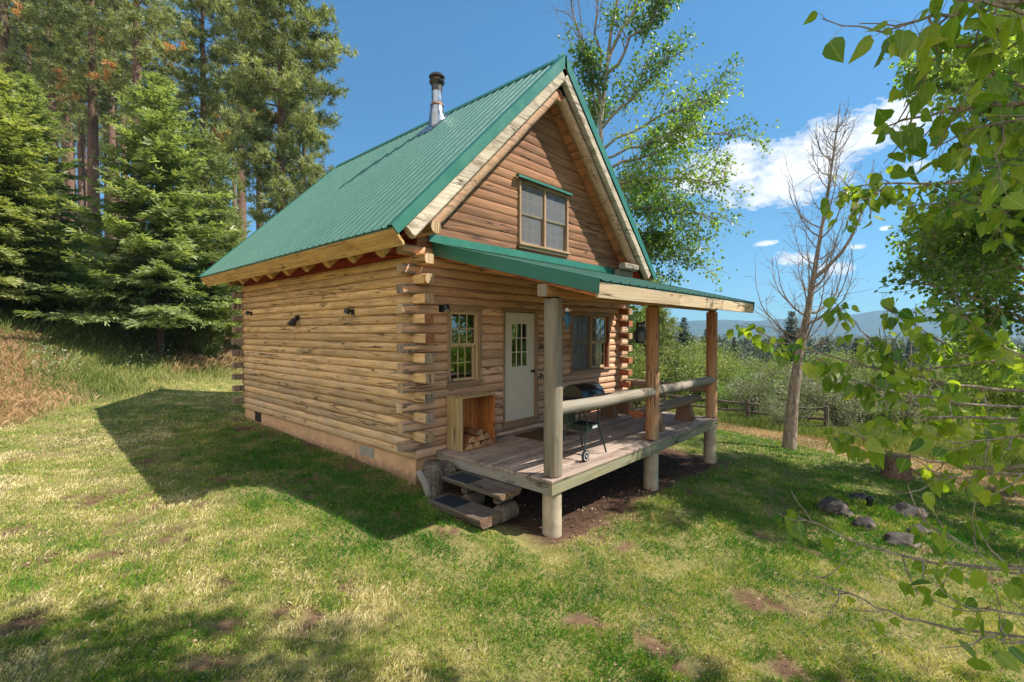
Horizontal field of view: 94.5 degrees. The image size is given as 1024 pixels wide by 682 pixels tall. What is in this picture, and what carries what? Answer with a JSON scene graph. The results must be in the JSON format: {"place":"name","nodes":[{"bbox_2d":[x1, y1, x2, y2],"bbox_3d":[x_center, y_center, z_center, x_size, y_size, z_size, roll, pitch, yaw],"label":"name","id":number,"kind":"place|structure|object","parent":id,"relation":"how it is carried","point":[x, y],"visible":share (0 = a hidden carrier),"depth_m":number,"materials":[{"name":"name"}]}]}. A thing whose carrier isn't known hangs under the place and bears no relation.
{"place":"outdoors","nodes":[
{"label":"outdoors","id":0,"kind":"place"},
{"bbox_2d":[0,272,1023,681],"bbox_3d":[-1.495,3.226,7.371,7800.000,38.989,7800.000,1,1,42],"label":"ground","id":1,"kind":"structure","parent":0,"point":[530,536],"depth_m":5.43,"materials":[{"name":"green plant"}]},
{"bbox_2d":[9,0,63,216],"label":"pine tree","id":2,"kind":"object","parent":1,"relation":"on","point":[43,32],"visible":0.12,"depth_m":45.51,"materials":[{"name":"green plant"}]},
{"bbox_2d":[0,0,75,242],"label":"pine tree","id":3,"kind":"object","parent":1,"relation":"on","point":[8,54],"visible":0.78,"depth_m":30.81,"materials":[{"name":"green plant"}]},
{"bbox_2d":[8,0,87,218],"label":"pine tree","id":4,"kind":"object","parent":1,"relation":"on","point":[51,89],"visible":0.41,"depth_m":39.29,"materials":[{"name":"green plant"}]},
{"bbox_2d":[0,70,107,255],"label":"fir tree","id":5,"kind":"object","parent":1,"relation":"on","point":[32,96],"visible":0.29,"depth_m":26.95,"materials":[{"name":"green plant"}]},
{"bbox_2d":[3,224,104,264],"bbox_3d":[-27.710,-5.801,28.695,3.711,3.138,4.146,0,1,16],"label":"dark shrub","id":6,"kind":"object","parent":1,"relation":"on","point":[80,250],"visible":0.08,"depth_m":29.48,"materials":[{"name":"green plant"}]},
{"bbox_2d":[0,62,113,314],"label":"fir tree","id":7,"kind":"object","parent":1,"relation":"on","point":[15,254],"visible":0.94,"depth_m":17.77,"materials":[{"name":"green plant"}]},
{"bbox_2d":[22,219,94,308],"bbox_3d":[-19.726,-3.203,20.373,2.546,4.126,2.567,0,1,-12],"label":"fir tree","id":8,"kind":"object","parent":1,"relation":"on","point":[59,240],"visible":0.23,"depth_m":20.32,"materials":[{"name":"green plant"}]},
{"bbox_2d":[19,0,106,221],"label":"pine tree","id":9,"kind":"object","parent":1,"relation":"on","point":[70,135],"visible":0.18,"depth_m":49.40,"materials":[{"name":"green plant"}]},
{"bbox_2d":[55,45,85,217],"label":"pine tree","id":10,"kind":"object","parent":1,"relation":"on","point":[62,142],"visible":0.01,"depth_m":58.75,"materials":[{"name":"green plant"}]},
{"bbox_2d":[57,95,86,230],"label":"pine tree","id":11,"kind":"object","parent":1,"relation":"on","point":[74,143],"visible":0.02,"depth_m":67.36,"materials":[{"name":"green plant"}]},
{"bbox_2d":[51,266,105,310],"bbox_3d":[-18.690,-2.062,20.395,2.777,2.484,2.486,0,1,11],"label":"fir tree","id":12,"kind":"object","parent":1,"relation":"on","point":[79,280],"visible":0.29,"depth_m":19.97,"materials":[{"name":"green plant"}]},
{"bbox_2d":[55,3,104,231],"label":"pine tree","id":13,"kind":"object","parent":1,"relation":"on","point":[80,155],"visible":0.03,"depth_m":54.51,"materials":[{"name":"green plant"}]},
{"bbox_2d":[71,65,106,205],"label":"pine tree","id":14,"kind":"object","parent":1,"relation":"on","point":[85,141],"visible":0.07,"depth_m":56.93,"materials":[{"name":"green plant"}]},
{"bbox_2d":[72,247,120,285],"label":"dark shrub","id":15,"kind":"object","parent":1,"relation":"on","point":[103,255],"visible":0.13,"depth_m":26.70,"materials":[{"name":"green plant"}]},
{"bbox_2d":[86,115,107,211],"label":"pine tree","id":16,"kind":"object","parent":1,"relation":"on","point":[100,152],"visible":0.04,"depth_m":73.08,"materials":[{"name":"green plant"}]},
{"bbox_2d":[42,0,152,257],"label":"pine tree","id":17,"kind":"object","parent":1,"relation":"on","point":[92,92],"visible":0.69,"depth_m":35.40,"materials":[{"name":"green plant"}]},
{"bbox_2d":[30,313,170,374],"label":"pale weeds","id":18,"kind":"object","parent":1,"relation":"on","point":[37,351],"visible":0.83,"depth_m":17.19,"materials":[{"name":"plant"}]},
{"bbox_2d":[86,101,119,238],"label":"pine tree","id":19,"kind":"object","parent":1,"relation":"on","point":[105,155],"visible":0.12,"depth_m":68.55,"materials":[{"name":"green plant"}]},
{"bbox_2d":[73,0,152,256],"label":"pine tree","id":20,"kind":"object","parent":1,"relation":"on","point":[111,131],"visible":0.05,"depth_m":40.51,"materials":[{"name":"green plant"}]},
{"bbox_2d":[98,71,130,216],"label":"pine tree","id":21,"kind":"object","parent":1,"relation":"on","point":[106,129],"visible":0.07,"depth_m":54.45,"materials":[{"name":"green plant"}]},
{"bbox_2d":[82,238,147,271],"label":"olive shrub","id":22,"kind":"object","parent":1,"relation":"on","point":[105,254],"visible":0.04,"depth_m":32.10,"materials":[{"name":"green plant"}]},
{"bbox_2d":[91,292,143,325],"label":"green shrub","id":23,"kind":"object","parent":1,"relation":"on","point":[102,304],"visible":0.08,"depth_m":21.49,"materials":[{"name":"green plant"}]},
{"bbox_2d":[96,0,148,250],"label":"pine tree","id":24,"kind":"object","parent":1,"relation":"on","point":[118,101],"visible":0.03,"depth_m":54.28,"materials":[{"name":"green plant"}]},
{"bbox_2d":[12,70,241,356],"bbox_3d":[-14.219,-4.990,19.558,7.562,11.800,8.144,0,1,-15],"label":"fir tree","id":25,"kind":"object","parent":1,"relation":"on","point":[156,248],"visible":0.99,"depth_m":18.47,"materials":[{"name":"green plant"}]},
{"bbox_2d":[83,0,208,260],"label":"pine tree","id":26,"kind":"object","parent":1,"relation":"on","point":[137,31],"visible":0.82,"depth_m":31.35,"materials":[{"name":"green plant"}]},
{"bbox_2d":[130,0,199,256],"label":"pine tree","id":27,"kind":"object","parent":1,"relation":"on","point":[168,36],"visible":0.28,"depth_m":44.05,"materials":[{"name":"green plant"}]},
{"bbox_2d":[150,198,251,342],"bbox_3d":[-14.620,-3.579,24.033,5.444,8.496,5.864,0,1,-12],"label":"fir tree","id":28,"kind":"object","parent":1,"relation":"on","point":[182,329],"visible":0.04,"depth_m":23.10,"materials":[{"name":"green plant"}]},
{"bbox_2d":[178,332,226,357],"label":"green shrub","id":29,"kind":"object","parent":1,"relation":"on","point":[198,345],"visible":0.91,"depth_m":20.93,"materials":[{"name":"green plant"}]},
{"bbox_2d":[159,0,247,216],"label":"pine tree","id":30,"kind":"object","parent":1,"relation":"on","point":[203,113],"visible":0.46,"depth_m":36.01,"materials":[{"name":"green plant"}]},
{"bbox_2d":[165,116,251,349],"bbox_3d":[-13.772,-4.428,21.781,4.516,11.342,4.752,1,1,30],"label":"young pine","id":31,"kind":"object","parent":1,"relation":"on","point":[216,177],"visible":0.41,"depth_m":21.45,"materials":[{"name":"green plant"}]},
{"bbox_2d":[194,75,234,171],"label":"pine tree","id":32,"kind":"object","parent":1,"relation":"on","point":[215,112],"visible":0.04,"depth_m":55.74,"materials":[{"name":"green plant"}]},
{"bbox_2d":[212,91,246,228],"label":"pine tree","id":33,"kind":"object","parent":1,"relation":"on","point":[234,203],"visible":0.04,"depth_m":57.13,"materials":[{"name":"green plant"}]},
{"bbox_2d":[193,0,285,241],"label":"pine tree","id":34,"kind":"object","parent":1,"relation":"on","point":[218,53],"visible":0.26,"depth_m":35.36,"materials":[{"name":"green plant"}]},
{"bbox_2d":[224,31,284,229],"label":"pine tree","id":35,"kind":"object","parent":1,"relation":"on","point":[258,225],"visible":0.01,"depth_m":43.53,"materials":[{"name":"green plant"}]},
{"bbox_2d":[193,0,358,224],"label":"pine tree","id":36,"kind":"object","parent":1,"relation":"on","point":[289,96],"visible":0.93,"depth_m":27.63,"materials":[{"name":"green plant"}]},
{"bbox_2d":[270,63,334,195],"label":"pine tree","id":37,"kind":"object","parent":1,"relation":"on","point":[319,154],"visible":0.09,"depth_m":41.39,"materials":[{"name":"green plant"}]},
{"bbox_2d":[415,459,455,498],"bbox_3d":[-1.156,2.150,7.083,0.395,0.715,0.616,1,1,42],"label":"log chunk","id":38,"kind":"object","parent":1,"relation":"on","point":[432,473],"visible":0.73,"depth_m":6.93,"materials":[{"name":"grey wood"}]},
{"bbox_2d":[427,471,521,529],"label":"wooden steps","id":39,"kind":"structure","parent":1,"relation":"on","point":[474,512],"depth_m":6.39,"materials":[{"name":"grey wood"}]},
{"bbox_2d":[434,494,470,507],"bbox_3d":[-0.847,2.262,6.698,0.440,0.006,0.310,1,1,42],"label":"rubber mat","id":40,"kind":"object","parent":39,"relation":"on","point":[453,501],"visible":1,"depth_m":6.70,"materials":[{"name":"black rubber"}]},
{"bbox_2d":[447,472,482,483],"bbox_3d":[-0.679,1.970,6.817,0.440,0.006,0.310,1,1,42],"label":"rubber mat","id":41,"kind":"object","parent":39,"relation":"on","point":[467,478],"visible":1,"depth_m":6.81,"materials":[{"name":"black rubber"}]},
{"bbox_2d":[198,54,754,537],"bbox_3d":[-1.309,-1.583,11.363,11.469,9.522,7.860,1,1,42],"label":"log cabin","id":42,"kind":"object","parent":1,"relation":"on","point":[394,292],"visible":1,"depth_m":8.69,"materials":[{"name":"brown wood"}]},
{"bbox_2d":[443,305,483,388],"bbox_3d":[-0.818,0.096,8.026,0.155,1.372,0.810,1,1,42],"label":"window","id":43,"kind":"structure","parent":42,"relation":"in","point":[464,323],"depth_m":8.06,"materials":[{"name":"brown wood"}]},
{"bbox_2d":[446,391,495,451],"bbox_3d":[-0.676,1.314,7.845,0.400,0.857,0.760,1,1,42],"label":"firewood crate","id":44,"kind":"object","parent":42,"relation":"on","point":[472,410],"visible":0.88,"depth_m":7.96,"materials":[{"name":"brown wood"}]},
{"bbox_2d":[463,442,472,449],"bbox_3d":[-0.803,1.681,7.668,0.320,0.093,0.164,1,1,38],"label":"firewood","id":45,"kind":"object","parent":44,"relation":"in","point":[466,446],"visible":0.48,"depth_m":7.57,"materials":[{"name":"brown wood"}]},
{"bbox_2d":[471,441,480,447],"bbox_3d":[-0.675,1.672,7.779,0.177,0.107,0.320,-1,2,-45],"label":"firewood","id":46,"kind":"object","parent":44,"relation":"in","point":[476,444],"visible":0.44,"depth_m":7.67,"materials":[{"name":"brown wood"}]},
{"bbox_2d":[463,434,475,442],"bbox_3d":[-0.754,1.583,7.732,0.160,0.093,0.320,-1,2,-44],"label":"firewood","id":47,"kind":"object","parent":46,"relation":"on","point":[468,439],"visible":0.63,"depth_m":7.64,"materials":[{"name":"brown wood"}]},
{"bbox_2d":[465,433,484,440],"bbox_3d":[-0.624,1.574,7.845,0.320,0.094,0.157,1,1,37],"label":"firewood","id":48,"kind":"object","parent":46,"relation":"on","point":[479,437],"visible":0.52,"depth_m":7.76,"materials":[{"name":"brown wood"}]},
{"bbox_2d":[464,427,482,434],"bbox_3d":[-0.643,1.484,7.852,0.320,0.082,0.142,1,1,41],"label":"firewood","id":49,"kind":"object","parent":48,"relation":"on","point":[475,431],"visible":1,"depth_m":7.79,"materials":[{"name":"brown wood"}]},
{"bbox_2d":[505,312,534,421],"bbox_3d":[0.156,0.483,9.101,0.123,2.047,0.880,1,1,42],"label":"door","id":50,"kind":"structure","parent":42,"relation":"in","point":[519,327],"depth_m":9.12,"materials":[{"name":"beige paint"}]},
{"bbox_2d":[517,178,569,256],"bbox_3d":[0.650,-2.448,9.583,0.155,1.320,1.620,1,1,42],"label":"window","id":51,"kind":"structure","parent":42,"relation":"in","point":[543,212],"depth_m":9.55,"materials":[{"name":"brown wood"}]},
{"bbox_2d":[514,428,575,441],"bbox_3d":[0.615,1.719,8.732,0.720,0.013,0.940,1,1,42],"label":"doormat","id":52,"kind":"object","parent":42,"relation":"on","point":[538,434],"visible":0.48,"depth_m":8.67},
{"bbox_2d":[562,308,571,330],"bbox_3d":[0.704,-0.285,6.207,0.097,0.316,0.186,1,1,42],"label":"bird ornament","id":53,"kind":"object","parent":42,"relation":"hanging from","point":[567,319],"visible":0.99,"depth_m":6.18,"materials":[{"name":"blue"}]},
{"bbox_2d":[563,382,607,461],"bbox_3d":[1.104,1.203,7.313,0.560,1.104,1.000,1,1,42],"label":"barbecue grill","id":54,"kind":"object","parent":42,"relation":"on","point":[582,390],"visible":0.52,"depth_m":7.13,"materials":[{"name":"black metal"}]},
{"bbox_2d":[569,312,610,374],"bbox_3d":[1.797,0.046,10.886,0.155,1.382,1.640,1,1,42],"label":"window","id":55,"kind":"structure","parent":42,"relation":"in","point":[590,335],"depth_m":10.85,"materials":[{"name":"brown wood"}]},
{"bbox_2d":[599,389,632,417],"bbox_3d":[2.258,1.440,10.680,0.410,0.498,1.900,1,1,42],"label":"log bench","id":56,"kind":"object","parent":42,"relation":"on","point":[612,411],"visible":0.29,"depth_m":10.63,"materials":[{"name":"brown wood"}]},
{"bbox_2d":[633,317,645,343],"bbox_3d":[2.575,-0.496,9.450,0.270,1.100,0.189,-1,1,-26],"label":"owl decoy","id":57,"kind":"object","parent":42,"relation":"hanging from","point":[639,335],"visible":0.98,"depth_m":9.40,"materials":[{"name":"plastic"}]},
{"bbox_2d":[628,395,701,431],"bbox_3d":[3.181,1.476,9.593,0.400,0.468,2.750,1,1,42],"label":"log bench","id":58,"kind":"object","parent":42,"relation":"on","point":[684,407],"visible":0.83,"depth_m":9.74,"materials":[{"name":"brown wood"}]},
{"bbox_2d":[0,245,1023,480],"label":"tall grass","id":59,"kind":"structure","parent":1,"relation":"on","point":[902,442],"depth_m":17.36,"materials":[{"name":"green plant"}]},
{"bbox_2d":[0,318,1023,504],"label":"dry grass","id":60,"kind":"structure","parent":1,"relation":"on","point":[195,363],"depth_m":14.04,"materials":[{"name":"beige plant"}]},
{"bbox_2d":[1,415,1023,681],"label":"fallen leaves","id":61,"kind":"object","parent":1,"relation":"on","point":[423,583],"visible":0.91,"depth_m":4.84,"materials":[{"name":"brown plant"}]},
{"bbox_2d":[455,448,743,549],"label":"leaf litter","id":62,"kind":"object","parent":1,"relation":"on","point":[616,497],"visible":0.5,"depth_m":7.63,"materials":[{"name":"brown plant"}]},
{"bbox_2d":[622,343,680,407],"bbox_3d":[6.840,1.787,26.173,4.338,4.123,3.967,1,1,35],"label":"willow shrub","id":63,"kind":"object","parent":1,"relation":"on","point":[641,369],"visible":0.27,"depth_m":25.65,"materials":[{"name":"green plant"}]},
{"bbox_2d":[625,306,690,395],"bbox_3d":[9.266,0.921,31.178,4.549,7.235,4.633,-1,1,-35],"label":"shrub","id":64,"kind":"object","parent":1,"relation":"on","point":[666,337],"visible":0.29,"depth_m":30.34,"materials":[{"name":"green plant"}]},
{"bbox_2d":[631,371,687,401],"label":"green shrub","id":65,"kind":"object","parent":1,"relation":"on","point":[671,380],"visible":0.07,"depth_m":30.45,"materials":[{"name":"green plant"}]},
{"bbox_2d":[540,0,780,347],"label":"cottonwood tree","id":66,"kind":"object","parent":1,"relation":"on","point":[658,241],"visible":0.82,"depth_m":14.20,"materials":[{"name":"green plant"}]},
{"bbox_2d":[674,317,694,363],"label":"conifer","id":67,"kind":"object","parent":1,"relation":"on","point":[685,334],"visible":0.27,"depth_m":69.70,"materials":[{"name":"green plant"}]},
{"bbox_2d":[663,342,720,398],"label":"willow shrub","id":68,"kind":"object","parent":1,"relation":"on","point":[686,367],"visible":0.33,"depth_m":35.17,"materials":[{"name":"green plant"}]},
{"bbox_2d":[678,348,730,397],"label":"willow shrub","id":69,"kind":"object","parent":1,"relation":"on","point":[695,393],"visible":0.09,"depth_m":39.21,"materials":[{"name":"green plant"}]},
{"bbox_2d":[677,333,741,368],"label":"willow shrub","id":70,"kind":"object","parent":1,"relation":"on","point":[700,349],"visible":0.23,"depth_m":61.10,"materials":[{"name":"green plant"}]},
{"bbox_2d":[693,350,746,402],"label":"willow shrub","id":71,"kind":"object","parent":1,"relation":"on","point":[733,370],"visible":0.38,"depth_m":37.72,"materials":[{"name":"green plant"}]},
{"bbox_2d":[698,373,750,411],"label":"dark shrub","id":72,"kind":"object","parent":1,"relation":"on","point":[720,404],"visible":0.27,"depth_m":29.93,"materials":[{"name":"green plant"}]},
{"bbox_2d":[635,393,828,426],"bbox_3d":[9.252,3.355,24.418,1.004,1.618,12.671,-1,1,-38],"label":"rail fence","id":73,"kind":"object","parent":1,"relation":"on","point":[824,408],"visible":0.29,"depth_m":21.85,"materials":[{"name":"brown wood"}]},
{"bbox_2d":[728,337,742,366],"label":"conifer","id":74,"kind":"object","parent":1,"relation":"on","point":[733,344],"visible":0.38,"depth_m":119.85,"materials":[{"name":"green plant"}]},
{"bbox_2d":[717,349,774,384],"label":"willow shrub","id":75,"kind":"object","parent":1,"relation":"on","point":[751,365],"visible":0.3,"depth_m":43.64,"materials":[{"name":"green plant"}]},
{"bbox_2d":[717,364,785,416],"bbox_3d":[12.137,2.689,24.044,3.945,3.081,3.968,-1,1,-34],"label":"olive shrub","id":76,"kind":"object","parent":1,"relation":"on","point":[751,395],"visible":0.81,"depth_m":23.95,"materials":[{"name":"green plant"}]},
{"bbox_2d":[726,368,801,417],"bbox_3d":[14.275,3.051,27.107,3.508,3.138,3.140,0,1,-3],"label":"dark shrub","id":77,"kind":"object","parent":1,"relation":"on","point":[741,375],"visible":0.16,"depth_m":27.09,"materials":[{"name":"green plant"}]},
{"bbox_2d":[756,356,801,394],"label":"willow shrub","id":78,"kind":"object","parent":1,"relation":"on","point":[776,371],"visible":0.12,"depth_m":45.27,"materials":[{"name":"green plant"}]},
{"bbox_2d":[755,394,820,425],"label":"olive shrub","id":79,"kind":"object","parent":1,"relation":"on","point":[776,417],"visible":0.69,"depth_m":19.05,"materials":[{"name":"green plant"}]},
{"bbox_2d":[774,310,809,371],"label":"conifer","id":80,"kind":"object","parent":1,"relation":"on","point":[790,326],"visible":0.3,"depth_m":61.72,"materials":[{"name":"green plant"}]},
{"bbox_2d":[746,364,861,421],"bbox_3d":[13.690,2.617,22.617,4.376,3.243,4.351,0,1,-15],"label":"olive shrub","id":81,"kind":"object","parent":1,"relation":"on","point":[787,382],"visible":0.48,"depth_m":22.51,"materials":[{"name":"green plant"}]},
{"bbox_2d":[744,98,885,449],"bbox_3d":[7.886,-1.681,12.623,3.152,9.350,2.753,1,1,42],"label":"dead tree","id":82,"kind":"object","parent":1,"relation":"on","point":[789,438],"visible":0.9,"depth_m":12.51,"materials":[{"name":"wood"}]},
{"bbox_2d":[788,349,858,391],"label":"willow shrub","id":83,"kind":"object","parent":1,"relation":"on","point":[833,361],"visible":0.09,"depth_m":48.95,"materials":[{"name":"green plant"}]},
{"bbox_2d":[628,334,1023,372],"bbox_3d":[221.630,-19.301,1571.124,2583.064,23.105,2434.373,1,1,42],"label":"distant woodland","id":84,"kind":"object","parent":1,"relation":"on","point":[844,346],"visible":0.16,"depth_m":140.99,"materials":[{"name":"green plant"}]},
{"bbox_2d":[816,497,848,515],"bbox_3d":[5.240,2.704,7.706,0.555,0.281,0.422,0,1,-11],"label":"rock","id":85,"kind":"object","parent":1,"relation":"on","point":[829,505],"visible":0.72,"depth_m":7.61,"materials":[{"name":"grey stone"}]},
{"bbox_2d":[800,373,869,403],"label":"olive shrub","id":86,"kind":"object","parent":1,"relation":"on","point":[838,382],"visible":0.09,"depth_m":43.53,"materials":[{"name":"green plant"}]},
{"bbox_2d":[800,373,882,426],"bbox_3d":[15.257,2.832,22.127,4.272,2.919,4.296,1,1,30],"label":"olive shrub","id":87,"kind":"object","parent":1,"relation":"on","point":[842,417],"visible":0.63,"depth_m":21.63,"materials":[{"name":"green plant"}]},
{"bbox_2d":[833,509,853,519],"bbox_3d":[5.249,2.726,7.482,0.287,0.155,0.270,1,1,37],"label":"rock","id":88,"kind":"object","parent":1,"relation":"on","point":[845,512],"visible":0.73,"depth_m":7.41,"materials":[{"name":"grey stone"}]},
{"bbox_2d":[810,347,880,382],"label":"willow shrub","id":89,"kind":"object","parent":1,"relation":"on","point":[852,365],"visible":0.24,"depth_m":66.94,"materials":[{"name":"green plant"}]},
{"bbox_2d":[846,338,863,370],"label":"conifer","id":90,"kind":"object","parent":1,"relation":"on","point":[855,347],"visible":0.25,"depth_m":90.04,"materials":[{"name":"green plant"}]},
{"bbox_2d":[846,493,867,502],"bbox_3d":[5.975,2.743,8.175,0.584,0.266,0.359,0,1,-11],"label":"rock","id":91,"kind":"object","parent":1,"relation":"on","point":[860,496],"visible":0.28,"depth_m":8.07,"materials":[{"name":"grey stone"}]},
{"bbox_2d":[852,516,876,531],"bbox_3d":[5.296,2.740,7.110,0.392,0.231,0.274,0,1,-11],"label":"rock","id":92,"kind":"object","parent":1,"relation":"on","point":[867,522],"visible":0.76,"depth_m":7.03,"materials":[{"name":"grey stone"}]},
{"bbox_2d":[866,496,873,509],"bbox_3d":[5.810,2.688,7.692,0.114,0.313,0.114,6,8,42],"label":"drain pipe","id":93,"kind":"object","parent":1,"relation":"on","point":[870,500],"visible":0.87,"depth_m":7.65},
{"bbox_2d":[851,361,896,394],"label":"willow shrub","id":94,"kind":"object","parent":1,"relation":"on","point":[864,374],"visible":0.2,"depth_m":45.77,"materials":[{"name":"green plant"}]},
{"bbox_2d":[725,0,1023,673],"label":"cottonwood tree","id":95,"kind":"object","parent":1,"relation":"on","point":[982,62],"visible":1,"depth_m":2.20,"materials":[{"name":"green plant"}]},
{"bbox_2d":[847,398,912,423],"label":"green shrub","id":96,"kind":"object","parent":1,"relation":"on","point":[878,413],"visible":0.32,"depth_m":23.87,"materials":[{"name":"green plant"}]},
{"bbox_2d":[832,378,942,422],"bbox_3d":[22.096,3.420,26.999,5.172,3.243,5.142,0,1,-11],"label":"olive shrub","id":97,"kind":"object","parent":1,"relation":"on","point":[915,402],"visible":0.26,"depth_m":26.50,"materials":[{"name":"green plant"}]},
{"bbox_2d":[880,454,913,481],"bbox_3d":[8.416,2.791,10.363,0.681,0.605,0.716,1,1,42],"label":"tree stump","id":98,"kind":"object","parent":1,"relation":"on","point":[891,470],"visible":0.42,"depth_m":10.20,"materials":[{"name":"brown wood"}]},
{"bbox_2d":[883,531,921,549],"bbox_3d":[5.450,2.798,6.636,0.514,0.202,0.396,0,1,-11],"label":"rock","id":99,"kind":"object","parent":1,"relation":"on","point":[901,538],"visible":0.72,"depth_m":6.57,"materials":[{"name":"grey stone"}]},
{"bbox_2d":[887,502,928,519],"bbox_3d":[6.353,2.757,7.611,0.666,0.308,0.406,0,1,-11],"label":"rock","id":100,"kind":"object","parent":1,"relation":"on","point":[907,508],"visible":0.45,"depth_m":7.51,"materials":[{"name":"grey stone"}]},
{"bbox_2d":[902,339,918,369],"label":"conifer","id":101,"kind":"object","parent":1,"relation":"on","point":[908,347],"visible":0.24,"depth_m":119.93,"materials":[{"name":"green plant"}]},
{"bbox_2d":[906,523,932,534],"bbox_3d":[6.011,2.780,6.962,0.421,0.162,0.163,0,1,-11],"label":"rock","id":102,"kind":"object","parent":1,"relation":"on","point":[920,527],"visible":0.48,"depth_m":6.94,"materials":[{"name":"grey stone"}]},
{"bbox_2d":[905,362,976,404],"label":"willow shrub","id":103,"kind":"object","parent":1,"relation":"on","point":[939,378],"visible":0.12,"depth_m":42.10,"materials":[{"name":"green plant"}]},
{"bbox_2d":[874,2,1023,438],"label":"cottonwood tree","id":104,"kind":"object","parent":1,"relation":"on","point":[956,260],"visible":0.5,"depth_m":8.35,"materials":[{"name":"green plant"}]},
{"bbox_2d":[9,0,1023,321],"label":"sky","id":105,"kind":"structure","parent":0,"point":[478,46],"materials":[{"name":"blue"}]},
{"bbox_2d":[628,306,1023,335],"bbox_3d":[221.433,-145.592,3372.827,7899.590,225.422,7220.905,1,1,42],"label":"mountain range","id":106,"kind":"structure","parent":0,"point":[868,323],"depth_m":2703.47,"materials":[{"name":"blue"}]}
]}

